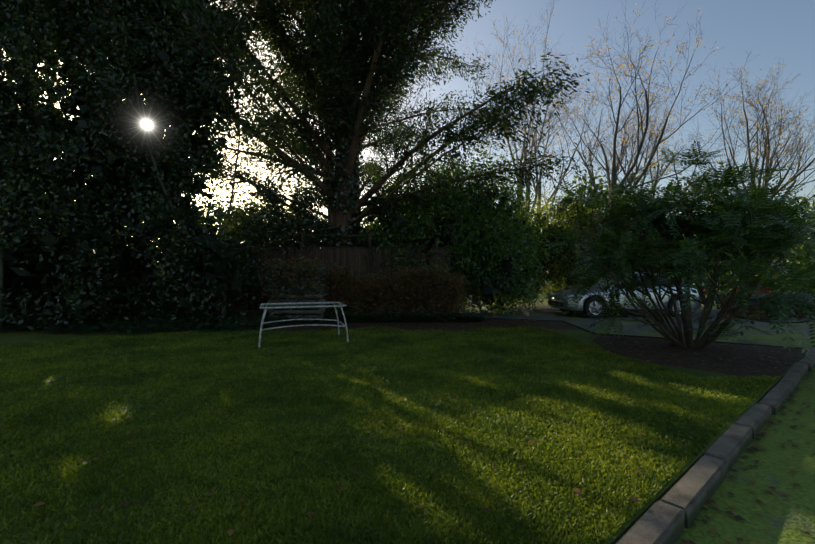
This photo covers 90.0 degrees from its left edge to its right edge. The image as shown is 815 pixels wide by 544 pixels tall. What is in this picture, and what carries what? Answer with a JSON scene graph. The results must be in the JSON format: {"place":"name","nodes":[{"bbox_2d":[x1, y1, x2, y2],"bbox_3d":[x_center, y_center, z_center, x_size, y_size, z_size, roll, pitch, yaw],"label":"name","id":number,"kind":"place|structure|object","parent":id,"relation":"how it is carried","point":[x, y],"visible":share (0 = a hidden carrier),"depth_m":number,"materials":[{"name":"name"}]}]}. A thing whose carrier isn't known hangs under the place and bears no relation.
{"place":"outdoors","nodes":[
{"label":"outdoors","id":0,"kind":"place"},
{"bbox_2d":[143,121,150,127],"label":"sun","id":1,"kind":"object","parent":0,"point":[146,124],"visible":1,"depth_m":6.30,"materials":[{"name":"white"}]},
{"bbox_2d":[63,0,604,246],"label":"conifer tree","id":2,"kind":"object","parent":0,"point":[364,34],"depth_m":12.06,"materials":[{"name":"green plant"}]},
{"bbox_2d":[0,315,807,543],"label":"lawn","id":3,"kind":"structure","parent":0,"point":[563,328],"depth_m":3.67,"materials":[{"name":"green plant"}]},
{"bbox_2d":[0,228,4,331],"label":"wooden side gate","id":4,"kind":"object","parent":3,"relation":"on","point":[2,277],"visible":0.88,"depth_m":8.91,"materials":[{"name":"brown wood"}]},
{"bbox_2d":[0,0,256,325],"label":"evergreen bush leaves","id":5,"kind":"object","parent":3,"relation":"on","point":[35,278],"visible":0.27,"depth_m":9.97,"materials":[{"name":"green plant"}]},
{"bbox_2d":[4,232,450,315],"bbox_3d":[-6.426,0.005,12.479,15.541,2.619,0.165,0,0,-2],"label":"close board fence","id":6,"kind":"object","parent":3,"relation":"on","point":[342,256],"visible":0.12,"depth_m":12.55,"materials":[{"name":"brown wood"}]},
{"bbox_2d":[269,269,329,322],"bbox_3d":[-2.867,0.620,10.989,1.362,1.380,1.124,0,0,-2],"label":"slatted compost bin","id":7,"kind":"object","parent":3,"relation":"on","point":[304,311],"visible":0.29,"depth_m":10.44,"materials":[{"name":"brown wood"}]},
{"bbox_2d":[258,302,348,347],"bbox_3d":[-1.994,0.962,7.765,1.591,0.700,1.071,0,0,-19],"label":"bench","id":8,"kind":"object","parent":3,"relation":"on","point":[340,305],"visible":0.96,"depth_m":7.53,"materials":[{"name":"paint"}]},
{"bbox_2d":[320,38,366,246],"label":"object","id":9,"kind":"object","parent":3,"relation":"on","point":[356,181],"visible":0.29,"depth_m":12.98,"materials":[{"name":"green plant"}]},
{"bbox_2d":[336,131,554,315],"bbox_3d":[1.381,-1.540,14.656,8.002,7.520,6.501,0,0,-2],"label":"tree","id":10,"kind":"object","parent":3,"relation":"on","point":[478,229],"visible":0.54,"depth_m":13.06,"materials":[{"name":"green plant"}]},
{"bbox_2d":[356,170,538,306],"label":"laurel hedge leaves","id":11,"kind":"object","parent":3,"relation":"on","point":[507,267],"visible":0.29,"depth_m":13.15,"materials":[{"name":"green plant"}]},
{"bbox_2d":[593,335,806,382],"bbox_3d":[4.535,1.306,6.965,3.136,0.001,3.018,0,0,-40],"label":"mulch bed","id":12,"kind":"object","parent":3,"relation":"on","point":[689,358],"visible":0.75,"depth_m":6.37,"materials":[{"name":"brown soil"}]},
{"bbox_2d":[535,140,814,355],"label":"mahonia shrub","id":13,"kind":"object","parent":12,"relation":"on","point":[708,222],"depth_m":6.66,"materials":[{"name":"green plant"}]},
{"bbox_2d":[0,0,814,271],"label":"sky","id":14,"kind":"structure","parent":0,"point":[766,30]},
{"bbox_2d":[452,281,814,543],"bbox_3d":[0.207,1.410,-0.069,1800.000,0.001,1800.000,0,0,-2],"label":"ground","id":15,"kind":"structure","parent":0,"point":[786,519],"depth_m":2.94,"materials":[{"name":"green plant"}]},
{"bbox_2d":[0,0,303,330],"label":"tree","id":16,"kind":"object","parent":15,"relation":"on","point":[12,52],"depth_m":9.38,"materials":[{"name":"green plant"}]},
{"bbox_2d":[214,167,417,303],"bbox_3d":[-2.801,-1.047,13.435,7.335,5.337,3.270,0,0,-2],"label":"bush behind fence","id":17,"kind":"object","parent":15,"relation":"on","point":[283,222],"visible":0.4,"depth_m":12.91,"materials":[{"name":"green plant"}]},
{"bbox_2d":[258,251,475,320],"bbox_3d":[-1.025,0.522,11.039,5.741,2.093,1.889,0,0,-2],"label":"beech hedge","id":18,"kind":"object","parent":15,"relation":"on","point":[411,283],"depth_m":10.97,"materials":[{"name":"plant"}]},
{"bbox_2d":[0,263,814,334],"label":"ivy ground cover","id":19,"kind":"object","parent":15,"relation":"on","point":[145,324],"visible":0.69,"depth_m":10.35,"materials":[{"name":"green plant"}]},
{"bbox_2d":[1,319,814,543],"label":"fallen leaves","id":20,"kind":"object","parent":15,"relation":"on","point":[231,531],"visible":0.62,"depth_m":3.61,"materials":[{"name":"brown plant"}]},
{"bbox_2d":[375,80,443,186],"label":"bare tree","id":21,"kind":"object","parent":15,"relation":"on","point":[414,137],"visible":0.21,"depth_m":36.35,"materials":[{"name":"brown plant"}]},
{"bbox_2d":[46,161,814,312],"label":"hedge belt","id":22,"kind":"object","parent":15,"relation":"on","point":[809,253],"visible":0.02,"depth_m":18.41,"materials":[{"name":"green plant"}]},
{"bbox_2d":[463,0,580,209],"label":"bare tree","id":23,"kind":"object","parent":15,"relation":"on","point":[509,146],"visible":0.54,"depth_m":22.93,"materials":[{"name":"brown plant"}]},
{"bbox_2d":[482,30,601,300],"bbox_3d":[6.921,-5.400,20.902,6.542,13.631,8.388,0,0,-2],"label":"bare tree","id":24,"kind":"object","parent":15,"relation":"on","point":[533,141],"visible":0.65,"depth_m":19.69,"materials":[{"name":"brown plant"}]},
{"bbox_2d":[487,32,599,159],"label":"leaves","id":25,"kind":"object","parent":24,"relation":"attached to","point":[555,101],"visible":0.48,"depth_m":19.64,"materials":[{"name":"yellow plant"}]},
{"bbox_2d":[488,181,615,307],"bbox_3d":[5.865,-1.214,17.326,7.934,6.260,4.516,0,0,-23],"label":"yellow green hedge","id":26,"kind":"object","parent":15,"relation":"on","point":[563,279],"visible":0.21,"depth_m":16.70,"materials":[{"name":"green plant"}]},
{"bbox_2d":[497,200,597,298],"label":"yellow-green hedge leaves","id":27,"kind":"object","parent":26,"relation":"attached to","point":[545,247],"visible":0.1,"depth_m":16.92,"materials":[{"name":"plant"}]},
{"bbox_2d":[507,63,624,217],"bbox_3d":[12.892,-7.926,34.306,8.571,18.705,11.983,0,0,-2],"label":"bare tree","id":28,"kind":"object","parent":15,"relation":"on","point":[556,189],"visible":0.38,"depth_m":34.23,"materials":[{"name":"brown plant"}]},
{"bbox_2d":[514,71,629,183],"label":"tree leaves","id":29,"kind":"object","parent":28,"relation":"attached to","point":[569,129],"visible":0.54,"depth_m":33.86,"materials":[{"name":"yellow plant"}]},
{"bbox_2d":[524,92,690,204],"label":"bare tree","id":30,"kind":"object","parent":15,"relation":"on","point":[607,150],"visible":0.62,"depth_m":42.69,"materials":[{"name":"brown plant"}]},
{"bbox_2d":[546,272,704,317],"bbox_3d":[7.035,0.703,13.407,4.570,1.414,2.120,0,0,-6],"label":"silver saloon car","id":31,"kind":"object","parent":15,"relation":"on","point":[584,304],"visible":0.42,"depth_m":12.60,"materials":[{"name":"grey paint"}]},
{"bbox_2d":[553,73,701,212],"bbox_3d":[14.550,-6.563,29.940,9.143,15.972,7.494,0,0,-2],"label":"bare tree","id":32,"kind":"object","parent":15,"relation":"on","point":[589,170],"visible":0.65,"depth_m":28.23,"materials":[{"name":"brown plant"}]},
{"bbox_2d":[565,87,681,180],"bbox_3d":[14.637,-9.137,29.428,8.397,8.461,6.160,0,0,-2],"label":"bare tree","id":33,"kind":"object","parent":32,"relation":"attached to","point":[625,130],"visible":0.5,"depth_m":28.40,"materials":[{"name":"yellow plant"}]},
{"bbox_2d":[487,318,805,349],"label":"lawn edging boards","id":34,"kind":"object","parent":15,"relation":"on","point":[646,336],"visible":0.31,"depth_m":8.24,"materials":[{"name":"brown wood"}]},
{"bbox_2d":[590,79,704,270],"bbox_3d":[12.584,-4.205,20.790,7.066,11.255,3.863,0,0,-34],"label":"bare tree","id":35,"kind":"object","parent":15,"relation":"on","point":[641,152],"visible":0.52,"depth_m":20.24,"materials":[{"name":"brown plant"}]},
{"bbox_2d":[588,73,704,195],"bbox_3d":[12.503,-6.587,20.759,6.940,6.675,3.562,0,0,-29],"label":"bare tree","id":36,"kind":"object","parent":35,"relation":"attached to","point":[649,129],"visible":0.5,"depth_m":20.34,"materials":[{"name":"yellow plant"}]},
{"bbox_2d":[550,0,773,277],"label":"bare tree","id":37,"kind":"object","parent":15,"relation":"on","point":[614,174],"visible":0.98,"depth_m":17.21,"materials":[{"name":"brown plant"}]},
{"bbox_2d":[556,3,767,174],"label":"leaves","id":38,"kind":"object","parent":37,"relation":"attached to","point":[652,83],"visible":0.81,"depth_m":16.79,"materials":[{"name":"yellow plant"}]},
{"bbox_2d":[615,347,814,543],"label":"kerb","id":39,"kind":"structure","parent":15,"relation":"on","point":[672,513],"depth_m":2.65,"materials":[{"name":"concrete"}]},
{"bbox_2d":[661,62,814,283],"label":"bare tree","id":40,"kind":"object","parent":15,"relation":"on","point":[766,143],"visible":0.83,"depth_m":17.18,"materials":[{"name":"brown plant"}]},
{"bbox_2d":[669,65,813,180],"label":"bare tree leaves","id":41,"kind":"object","parent":40,"relation":"attached to","point":[765,120],"visible":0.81,"depth_m":17.27,"materials":[{"name":"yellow plant"}]},
{"bbox_2d":[687,86,811,192],"bbox_3d":[26.097,-6.812,31.362,7.826,16.469,10.313,0,0,26],"label":"bare tree","id":42,"kind":"object","parent":15,"relation":"on","point":[770,165],"visible":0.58,"depth_m":30.54,"materials":[{"name":"brown plant"}]},
{"bbox_2d":[694,90,801,165],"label":"bare tree leaves","id":43,"kind":"object","parent":42,"relation":"attached to","point":[756,122],"visible":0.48,"depth_m":31.58,"materials":[{"name":"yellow plant"}]},
{"bbox_2d":[728,282,770,295],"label":"red refuse sacks","id":44,"kind":"object","parent":15,"relation":"on","point":[769,291],"visible":0.1,"depth_m":12.83,"materials":[{"name":"red plastic"}]},
{"bbox_2d":[720,297,813,317],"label":"brick wall","id":45,"kind":"structure","parent":15,"relation":"on","point":[749,315],"depth_m":12.43,"materials":[{"name":"brown brick"}]},
{"bbox_2d":[727,51,814,273],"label":"bare tree","id":46,"kind":"object","parent":15,"relation":"on","point":[776,155],"visible":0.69,"depth_m":22.06,"materials":[{"name":"brown plant"}]},
{"bbox_2d":[723,55,814,200],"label":"leaves","id":47,"kind":"object","parent":46,"relation":"attached to","point":[782,127],"visible":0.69,"depth_m":22.04,"materials":[{"name":"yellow plant"}]}
]}

